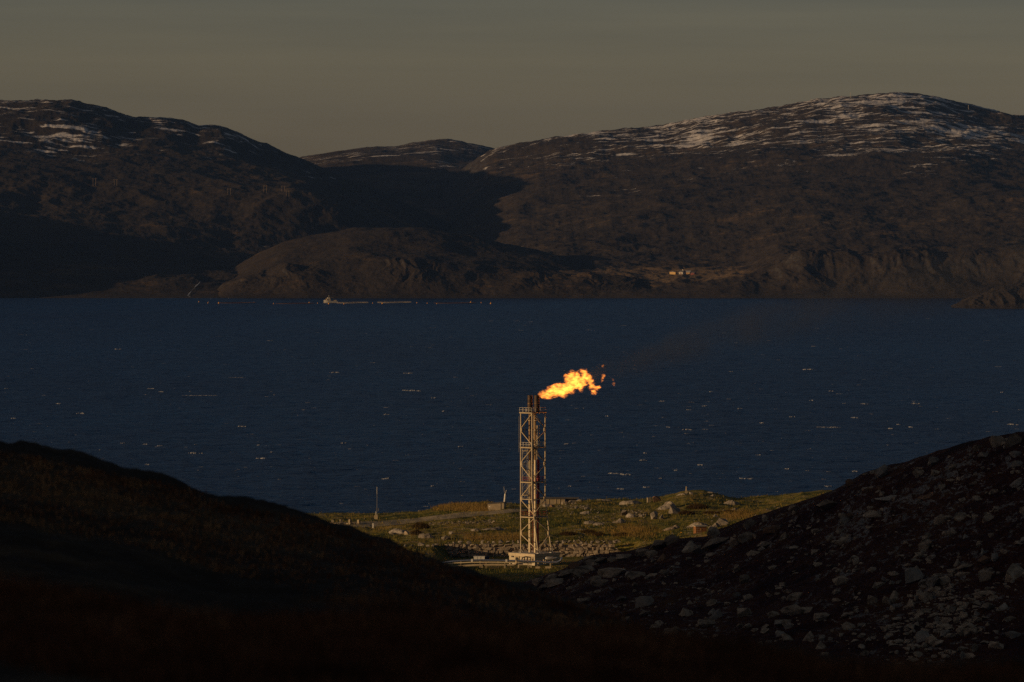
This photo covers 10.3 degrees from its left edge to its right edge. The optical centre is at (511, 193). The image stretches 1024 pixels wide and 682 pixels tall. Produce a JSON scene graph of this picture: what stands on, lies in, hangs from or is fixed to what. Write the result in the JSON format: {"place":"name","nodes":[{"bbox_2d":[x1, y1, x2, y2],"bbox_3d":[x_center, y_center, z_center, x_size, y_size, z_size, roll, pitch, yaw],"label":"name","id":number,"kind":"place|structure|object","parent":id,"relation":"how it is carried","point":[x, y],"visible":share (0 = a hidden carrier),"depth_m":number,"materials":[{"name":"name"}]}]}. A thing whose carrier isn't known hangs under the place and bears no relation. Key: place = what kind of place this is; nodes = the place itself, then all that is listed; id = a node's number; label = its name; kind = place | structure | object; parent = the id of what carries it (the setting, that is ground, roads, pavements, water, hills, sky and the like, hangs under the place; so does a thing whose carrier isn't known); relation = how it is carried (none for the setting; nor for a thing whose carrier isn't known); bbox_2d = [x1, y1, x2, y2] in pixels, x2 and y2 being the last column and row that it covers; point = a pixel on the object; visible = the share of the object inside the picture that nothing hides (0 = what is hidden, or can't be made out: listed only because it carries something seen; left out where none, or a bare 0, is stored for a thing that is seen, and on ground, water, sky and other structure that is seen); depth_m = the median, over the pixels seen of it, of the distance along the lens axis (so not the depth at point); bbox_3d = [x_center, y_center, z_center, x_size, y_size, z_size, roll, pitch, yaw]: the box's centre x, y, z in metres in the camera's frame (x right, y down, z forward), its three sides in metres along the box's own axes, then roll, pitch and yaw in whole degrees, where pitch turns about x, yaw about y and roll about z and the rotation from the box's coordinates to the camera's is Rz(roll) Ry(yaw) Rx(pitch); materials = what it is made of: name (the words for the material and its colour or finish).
{"place":"outdoors","nodes":[
{"label":"outdoors","id":0,"kind":"place"},
{"bbox_2d":[0,99,449,297],"bbox_3d":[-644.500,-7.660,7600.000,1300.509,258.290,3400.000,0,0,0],"label":"mountain","id":1,"kind":"structure","parent":0,"point":[97,201],"depth_m":6856.07,"materials":[{"name":"brown stone"}]},
{"bbox_2d":[299,139,494,222],"bbox_3d":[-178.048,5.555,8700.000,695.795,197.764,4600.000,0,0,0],"label":"mountain","id":2,"kind":"structure","parent":0,"point":[421,174],"depth_m":9022.36,"materials":[{"name":"stone"}]},
{"bbox_2d":[334,508,531,526],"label":"road","id":3,"kind":"structure","parent":0,"point":[411,520],"depth_m":1719.52,"materials":[{"name":"grey asphalt"}]},
{"bbox_2d":[217,227,652,297],"bbox_3d":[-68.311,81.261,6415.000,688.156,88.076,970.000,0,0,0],"label":"headland","id":4,"kind":"structure","parent":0,"point":[384,262],"depth_m":6094.32,"materials":[{"name":"brown stone"}]},
{"bbox_2d":[0,298,1023,512],"bbox_3d":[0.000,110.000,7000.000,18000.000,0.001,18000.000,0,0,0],"label":"water","id":5,"kind":"structure","parent":0,"point":[108,362],"depth_m":3184.63,"materials":[{"name":"blue liquid"}]},
{"bbox_2d":[5,318,1017,506],"bbox_3d":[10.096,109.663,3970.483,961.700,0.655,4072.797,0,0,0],"label":"sea foam","id":6,"kind":"object","parent":5,"relation":"on","point":[510,449],"visible":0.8,"depth_m":2712.55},
{"bbox_2d":[0,440,1023,681],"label":"moor","id":7,"kind":"structure","parent":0,"point":[97,561],"depth_m":80.69,"materials":[{"name":"brown plant"}]},
{"bbox_2d":[0,448,658,632],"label":"moor grass","id":8,"kind":"structure","parent":7,"relation":"on","point":[34,460],"depth_m":85.83,"materials":[{"name":"brown plant"}]},
{"bbox_2d":[0,569,1023,681],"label":"moor grass","id":9,"kind":"structure","parent":7,"relation":"on","point":[606,653],"depth_m":29.84,"materials":[{"name":"brown plant"}]},
{"bbox_2d":[0,0,1023,156],"label":"sky","id":10,"kind":"structure","parent":0,"point":[299,78],"materials":[{"name":"grey"}]},
{"bbox_2d":[308,490,831,581],"bbox_3d":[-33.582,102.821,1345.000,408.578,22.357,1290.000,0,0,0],"label":"ground","id":11,"kind":"structure","parent":0,"point":[564,562],"depth_m":1674.55,"materials":[{"name":"green plant"}]},
{"bbox_2d":[389,528,407,533],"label":"bedrock outcrop","id":12,"kind":"object","parent":11,"relation":"on","point":[397,531],"visible":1,"depth_m":1653.80,"materials":[{"name":"stone"}]},
{"bbox_2d":[411,521,432,528],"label":"bush","id":13,"kind":"object","parent":11,"relation":"on","point":[419,525],"visible":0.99,"depth_m":1674.45,"materials":[{"name":"brown plant"}]},
{"bbox_2d":[418,533,433,537],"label":"bedrock outcrop","id":14,"kind":"object","parent":11,"relation":"on","point":[426,535],"visible":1,"depth_m":1636.75,"materials":[{"name":"stone"}]},
{"bbox_2d":[454,558,516,567],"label":"pipeline","id":15,"kind":"object","parent":11,"relation":"on","point":[482,565],"visible":0.79,"depth_m":1556.73,"materials":[{"name":"beige metal"}]},
{"bbox_2d":[447,562,531,568],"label":"pipeline","id":16,"kind":"object","parent":11,"relation":"on","point":[490,562],"visible":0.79,"depth_m":1560.46,"materials":[{"name":"beige metal"}]},
{"bbox_2d":[487,501,506,510],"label":"hut","id":17,"kind":"object","parent":11,"relation":"on","point":[493,506],"visible":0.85,"depth_m":1731.69,"materials":[{"name":"concrete"}]},
{"bbox_2d":[446,557,562,567],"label":"pipeline","id":18,"kind":"object","parent":11,"relation":"on","point":[505,560],"visible":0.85,"depth_m":1561.75,"materials":[{"name":"beige metal"}]},
{"bbox_2d":[445,543,619,556],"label":"stone wall","id":19,"kind":"structure","parent":11,"relation":"on","point":[486,550],"depth_m":1614.99,"materials":[{"name":"grey stone"}]},
{"bbox_2d":[508,551,560,565],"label":"service building","id":20,"kind":"structure","parent":11,"relation":"on","point":[541,556],"depth_m":1576.16,"materials":[{"name":"beige paint"}]},
{"bbox_2d":[519,395,552,553],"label":"flare tower","id":21,"kind":"structure","parent":20,"relation":"on","point":[533,442],"depth_m":1579.17,"materials":[{"name":"grey metal"}]},
{"bbox_2d":[540,497,578,505],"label":"flat roofed building","id":22,"kind":"structure","parent":11,"relation":"on","point":[554,500],"depth_m":1772.00,"materials":[{"name":"concrete"}]},
{"bbox_2d":[364,503,779,542],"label":"rubble","id":23,"kind":"object","parent":11,"relation":"on","point":[490,520],"visible":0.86,"depth_m":1689.54,"materials":[{"name":"stone"}]},
{"bbox_2d":[431,501,762,542],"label":"tall grass","id":24,"kind":"structure","parent":11,"relation":"on","point":[457,506],"depth_m":1655.51,"materials":[{"name":"plant"}]},
{"bbox_2d":[619,500,641,504],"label":"bedrock outcrop","id":25,"kind":"object","parent":11,"relation":"on","point":[629,502],"visible":1,"depth_m":1747.97,"materials":[{"name":"stone"}]},
{"bbox_2d":[657,501,676,509],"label":"bedrock outcrop","id":26,"kind":"object","parent":11,"relation":"on","point":[667,505],"visible":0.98,"depth_m":1700.93,"materials":[{"name":"stone"}]},
{"bbox_2d":[668,506,679,513],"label":"boulder","id":27,"kind":"object","parent":11,"relation":"on","point":[673,510],"visible":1,"depth_m":1687.04,"materials":[{"name":"stone"}]},
{"bbox_2d":[687,502,707,508],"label":"bush","id":28,"kind":"object","parent":11,"relation":"on","point":[697,506],"visible":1,"depth_m":1695.62,"materials":[{"name":"brown plant"}]},
{"bbox_2d":[692,525,707,533],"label":"shed","id":29,"kind":"structure","parent":11,"relation":"on","point":[699,528],"depth_m":1605.99,"materials":[{"name":"brown wood"}]},
{"bbox_2d":[716,518,727,524],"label":"boulder","id":30,"kind":"object","parent":11,"relation":"on","point":[721,521],"visible":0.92,"depth_m":1631.07,"materials":[{"name":"stone"}]},
{"bbox_2d":[442,92,1023,297],"bbox_3d":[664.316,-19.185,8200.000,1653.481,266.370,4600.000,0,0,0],"label":"mountain","id":31,"kind":"structure","parent":0,"point":[898,195],"depth_m":7118.82,"materials":[{"name":"brown stone"}]},
{"bbox_2d":[524,431,1023,661],"bbox_3d":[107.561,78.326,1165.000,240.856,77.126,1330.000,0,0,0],"label":"hillside","id":32,"kind":"structure","parent":0,"point":[888,534],"depth_m":1233.49,"materials":[{"name":"black stone"}]},
{"bbox_2d":[547,578,563,587],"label":"boulder","id":33,"kind":"object","parent":32,"relation":"on","point":[552,582],"visible":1,"depth_m":1409.00,"materials":[{"name":"grey stone"}]},
{"bbox_2d":[560,569,572,576],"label":"boulder","id":34,"kind":"object","parent":32,"relation":"on","point":[564,573],"visible":0.76,"depth_m":1424.10,"materials":[{"name":"grey stone"}]},
{"bbox_2d":[571,564,593,577],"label":"boulder","id":35,"kind":"object","parent":32,"relation":"on","point":[578,571],"visible":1,"depth_m":1397.65,"materials":[{"name":"grey stone"}]},
{"bbox_2d":[591,579,608,586],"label":"boulder","id":36,"kind":"object","parent":32,"relation":"on","point":[598,582],"visible":1,"depth_m":1349.40,"materials":[{"name":"grey stone"}]},
{"bbox_2d":[598,567,625,577],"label":"boulder","id":37,"kind":"object","parent":32,"relation":"on","point":[609,572],"visible":1,"depth_m":1372.10,"materials":[{"name":"grey stone"}]},
{"bbox_2d":[616,554,631,560],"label":"boulder","id":38,"kind":"object","parent":32,"relation":"on","point":[620,557],"visible":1,"depth_m":1407.79,"materials":[{"name":"grey stone"}]},
{"bbox_2d":[626,571,645,579],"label":"boulder","id":39,"kind":"object","parent":32,"relation":"on","point":[631,575],"visible":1,"depth_m":1347.31,"materials":[{"name":"grey stone"}]},
{"bbox_2d":[635,548,650,556],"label":"boulder","id":40,"kind":"object","parent":32,"relation":"on","point":[640,552],"visible":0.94,"depth_m":1401.43,"materials":[{"name":"grey stone"}]},
{"bbox_2d":[635,596,653,608],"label":"boulder","id":41,"kind":"object","parent":32,"relation":"on","point":[644,601],"visible":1,"depth_m":1272.68,"materials":[{"name":"stone"}]},
{"bbox_2d":[645,550,657,557],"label":"boulder","id":42,"kind":"object","parent":32,"relation":"on","point":[650,554],"visible":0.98,"depth_m":1394.53,"materials":[{"name":"grey stone"}]},
{"bbox_2d":[650,540,665,549],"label":"boulder","id":43,"kind":"object","parent":32,"relation":"on","point":[657,544],"visible":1,"depth_m":1402.51,"materials":[{"name":"grey stone"}]},
{"bbox_2d":[664,534,678,545],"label":"boulder","id":44,"kind":"object","parent":32,"relation":"on","point":[671,539],"visible":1,"depth_m":1402.15,"materials":[{"name":"grey stone"}]},
{"bbox_2d":[680,608,692,616],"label":"boulder","id":45,"kind":"object","parent":32,"relation":"on","point":[686,612],"visible":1,"depth_m":1235.11,"materials":[{"name":"grey stone"}]},
{"bbox_2d":[682,541,694,552],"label":"boulder","id":46,"kind":"object","parent":32,"relation":"on","point":[688,547],"visible":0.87,"depth_m":1377.80,"materials":[{"name":"grey stone"}]},
{"bbox_2d":[691,544,703,553],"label":"boulder","id":47,"kind":"object","parent":32,"relation":"on","point":[695,549],"visible":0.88,"depth_m":1366.68,"materials":[{"name":"stone"}]},
{"bbox_2d":[697,619,714,627],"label":"boulder","id":48,"kind":"object","parent":32,"relation":"on","point":[703,623],"visible":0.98,"depth_m":1205.23,"materials":[{"name":"grey stone"}]},
{"bbox_2d":[707,526,719,538],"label":"boulder","id":49,"kind":"object","parent":32,"relation":"on","point":[713,532],"visible":0.85,"depth_m":1388.89,"materials":[{"name":"grey stone"}]},
{"bbox_2d":[701,537,728,550],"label":"boulder","id":50,"kind":"object","parent":32,"relation":"on","point":[712,543],"visible":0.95,"depth_m":1356.67,"materials":[{"name":"grey stone"}]},
{"bbox_2d":[708,609,722,620],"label":"boulder","id":51,"kind":"object","parent":32,"relation":"on","point":[716,614],"visible":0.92,"depth_m":1218.70,"materials":[{"name":"stone"}]},
{"bbox_2d":[729,537,738,546],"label":"boulder","id":52,"kind":"object","parent":32,"relation":"on","point":[733,542],"visible":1,"depth_m":1335.95,"materials":[{"name":"grey stone"}]},
{"bbox_2d":[737,608,751,617],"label":"boulder","id":53,"kind":"object","parent":32,"relation":"on","point":[741,612],"visible":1,"depth_m":1209.53,"materials":[{"name":"grey stone"}]},
{"bbox_2d":[739,574,749,583],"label":"boulder","id":54,"kind":"object","parent":32,"relation":"on","point":[745,578],"visible":1,"depth_m":1260.18,"materials":[{"name":"grey stone"}]},
{"bbox_2d":[737,531,754,543],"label":"boulder","id":55,"kind":"object","parent":32,"relation":"on","point":[744,537],"visible":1,"depth_m":1333.97,"materials":[{"name":"grey stone"}]},
{"bbox_2d":[742,519,756,528],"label":"boulder","id":56,"kind":"object","parent":32,"relation":"on","point":[749,523],"visible":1,"depth_m":1358.36,"materials":[{"name":"grey stone"}]},
{"bbox_2d":[756,541,769,547],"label":"boulder","id":57,"kind":"object","parent":32,"relation":"on","point":[764,544],"visible":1,"depth_m":1310.85,"materials":[{"name":"grey stone"}]},
{"bbox_2d":[763,525,780,533],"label":"bedrock outcrop","id":58,"kind":"object","parent":32,"relation":"on","point":[771,529],"visible":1,"depth_m":1325.79,"materials":[{"name":"stone"}]},
{"bbox_2d":[543,439,1023,660],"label":"heather","id":59,"kind":"object","parent":32,"relation":"on","point":[999,611],"visible":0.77,"depth_m":1217.99,"materials":[{"name":"brown plant"}]},
{"bbox_2d":[545,438,1023,661],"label":"scree","id":60,"kind":"structure","parent":32,"relation":"on","point":[969,626],"depth_m":1167.93,"materials":[{"name":"grey stone"}]},
{"bbox_2d":[781,633,793,640],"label":"boulder","id":61,"kind":"object","parent":32,"relation":"on","point":[785,636],"visible":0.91,"depth_m":1158.12,"materials":[{"name":"grey stone"}]},
{"bbox_2d":[780,604,804,614],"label":"boulder","id":62,"kind":"object","parent":32,"relation":"on","point":[792,609],"visible":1,"depth_m":1187.81,"materials":[{"name":"grey stone"}]},
{"bbox_2d":[788,504,799,511],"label":"boulder","id":63,"kind":"object","parent":32,"relation":"on","point":[793,507],"visible":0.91,"depth_m":1337.67,"materials":[{"name":"grey stone"}]},
{"bbox_2d":[786,592,802,600],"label":"boulder","id":64,"kind":"object","parent":32,"relation":"on","point":[794,596],"visible":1,"depth_m":1209.32,"materials":[{"name":"grey stone"}]},
{"bbox_2d":[813,612,828,620],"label":"boulder","id":65,"kind":"object","parent":32,"relation":"on","point":[819,616],"visible":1,"depth_m":1171.23,"materials":[{"name":"grey stone"}]},
{"bbox_2d":[815,499,836,509],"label":"boulder","id":66,"kind":"object","parent":32,"relation":"on","point":[825,504],"visible":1,"depth_m":1307.47,"materials":[{"name":"grey stone"}]},
{"bbox_2d":[832,575,847,585],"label":"boulder","id":67,"kind":"object","parent":32,"relation":"on","point":[840,580],"visible":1,"depth_m":1203.78,"materials":[{"name":"grey stone"}]},
{"bbox_2d":[834,537,848,545],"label":"boulder","id":68,"kind":"object","parent":32,"relation":"on","point":[841,541],"visible":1,"depth_m":1252.80,"materials":[{"name":"grey stone"}]},
{"bbox_2d":[840,516,849,525],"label":"boulder","id":69,"kind":"object","parent":32,"relation":"on","point":[844,520],"visible":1,"depth_m":1276.02,"materials":[{"name":"stone"}]},
{"bbox_2d":[842,622,854,629],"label":"boulder","id":70,"kind":"object","parent":32,"relation":"on","point":[846,625],"visible":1,"depth_m":1154.42,"materials":[{"name":"grey stone"}]},
{"bbox_2d":[867,595,876,604],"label":"boulder","id":71,"kind":"object","parent":32,"relation":"on","point":[870,598],"visible":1,"depth_m":1170.47,"materials":[{"name":"grey stone"}]},
{"bbox_2d":[863,510,881,517],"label":"bedrock outcrop","id":72,"kind":"object","parent":32,"relation":"on","point":[870,514],"visible":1,"depth_m":1259.68,"materials":[{"name":"grey stone"}]},
{"bbox_2d":[874,464,888,478],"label":"boulder","id":73,"kind":"object","parent":32,"relation":"on","point":[881,471],"visible":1,"depth_m":1302.05,"materials":[{"name":"stone"}]},
{"bbox_2d":[875,495,896,500],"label":"bedrock outcrop","id":74,"kind":"object","parent":32,"relation":"on","point":[888,498],"visible":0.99,"depth_m":1272.18,"materials":[{"name":"stone"}]},
{"bbox_2d":[890,591,898,601],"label":"boulder","id":75,"kind":"object","parent":32,"relation":"on","point":[894,596],"visible":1,"depth_m":1170.95,"materials":[{"name":"grey stone"}]},
{"bbox_2d":[905,567,923,583],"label":"boulder","id":76,"kind":"object","parent":32,"relation":"on","point":[912,574],"visible":1,"depth_m":1179.88,"materials":[{"name":"stone"}]},
{"bbox_2d":[912,470,923,477],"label":"boulder","id":77,"kind":"object","parent":32,"relation":"on","point":[916,473],"visible":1,"depth_m":1277.74,"materials":[{"name":"grey stone"}]},
{"bbox_2d":[915,630,929,642],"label":"boulder","id":78,"kind":"object","parent":32,"relation":"on","point":[921,635],"visible":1,"depth_m":1129.55,"materials":[{"name":"stone"}]},
{"bbox_2d":[918,592,932,601],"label":"boulder","id":79,"kind":"object","parent":32,"relation":"on","point":[926,596],"visible":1,"depth_m":1165.24,"materials":[{"name":"grey stone"}]},
{"bbox_2d":[918,540,933,549],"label":"boulder","id":80,"kind":"object","parent":32,"relation":"on","point":[925,545],"visible":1,"depth_m":1205.11,"materials":[{"name":"grey stone"}]},
{"bbox_2d":[917,492,934,499],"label":"bedrock outcrop","id":81,"kind":"object","parent":32,"relation":"on","point":[924,497],"visible":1,"depth_m":1249.31,"materials":[{"name":"stone"}]},
{"bbox_2d":[925,577,939,587],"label":"boulder","id":82,"kind":"object","parent":32,"relation":"on","point":[931,581],"visible":1,"depth_m":1171.46,"materials":[{"name":"stone"}]},
{"bbox_2d":[928,457,938,465],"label":"boulder","id":83,"kind":"object","parent":32,"relation":"on","point":[932,460],"visible":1,"depth_m":1279.52,"materials":[{"name":"stone"}]},
{"bbox_2d":[933,514,947,524],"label":"boulder","id":84,"kind":"object","parent":32,"relation":"on","point":[939,519],"visible":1,"depth_m":1222.44,"materials":[{"name":"grey stone"}]},
{"bbox_2d":[938,576,950,584],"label":"boulder","id":85,"kind":"object","parent":32,"relation":"on","point":[944,580],"visible":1,"depth_m":1171.97,"materials":[{"name":"grey stone"}]},
{"bbox_2d":[954,512,966,521],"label":"boulder","id":86,"kind":"object","parent":32,"relation":"on","point":[959,516],"visible":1,"depth_m":1216.84,"materials":[{"name":"grey stone"}]},
{"bbox_2d":[955,564,972,570],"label":"boulder","id":87,"kind":"object","parent":32,"relation":"on","point":[961,567],"visible":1,"depth_m":1175.29,"materials":[{"name":"grey stone"}]},
{"bbox_2d":[977,555,990,563],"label":"boulder","id":88,"kind":"object","parent":32,"relation":"on","point":[983,559],"visible":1,"depth_m":1172.29,"materials":[{"name":"stone"}]},
{"bbox_2d":[978,567,991,581],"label":"boulder","id":89,"kind":"object","parent":32,"relation":"on","point":[985,574],"visible":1,"depth_m":1164.53,"materials":[{"name":"grey stone"}]},
{"bbox_2d":[980,602,994,609],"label":"boulder","id":90,"kind":"object","parent":32,"relation":"on","point":[986,606],"visible":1,"depth_m":1141.92,"materials":[{"name":"grey stone"}]},
{"bbox_2d":[982,513,993,522],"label":"boulder","id":91,"kind":"object","parent":32,"relation":"on","point":[987,517],"visible":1,"depth_m":1203.64,"materials":[{"name":"grey stone"}]},
{"bbox_2d":[988,641,1003,648],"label":"boulder","id":92,"kind":"object","parent":32,"relation":"on","point":[993,644],"visible":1,"depth_m":1117.27,"materials":[{"name":"grey stone"}]},
{"bbox_2d":[989,435,1004,447],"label":"boulder","id":93,"kind":"object","parent":32,"relation":"on","point":[995,441],"visible":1,"depth_m":1253.14,"materials":[{"name":"grey stone"}]},
{"bbox_2d":[1005,631,1020,638],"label":"boulder","id":94,"kind":"object","parent":32,"relation":"on","point":[1012,634],"visible":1,"depth_m":1121.69,"materials":[{"name":"stone"}]},
{"bbox_2d":[1005,433,1021,447],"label":"boulder","id":95,"kind":"object","parent":32,"relation":"on","point":[1013,439],"visible":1,"depth_m":1244.88,"materials":[{"name":"grey stone"}]},
{"bbox_2d":[1005,563,1023,581],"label":"boulder","id":96,"kind":"object","parent":32,"relation":"on","point":[1015,571],"visible":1,"depth_m":1157.07,"materials":[{"name":"grey stone"}]},
{"bbox_2d":[1009,451,1020,457],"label":"boulder","id":97,"kind":"object","parent":32,"relation":"on","point":[1013,454],"visible":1,"depth_m":1234.51,"materials":[{"name":"stone"}]},
{"bbox_2d":[1009,477,1022,487],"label":"boulder","id":98,"kind":"object","parent":32,"relation":"on","point":[1016,483],"visible":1,"depth_m":1217.77,"materials":[{"name":"stone"}]},
{"bbox_2d":[951,282,1023,308],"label":"island","id":99,"kind":"structure","parent":0,"point":[1007,297],"depth_m":5492.96,"materials":[{"name":"stone"}]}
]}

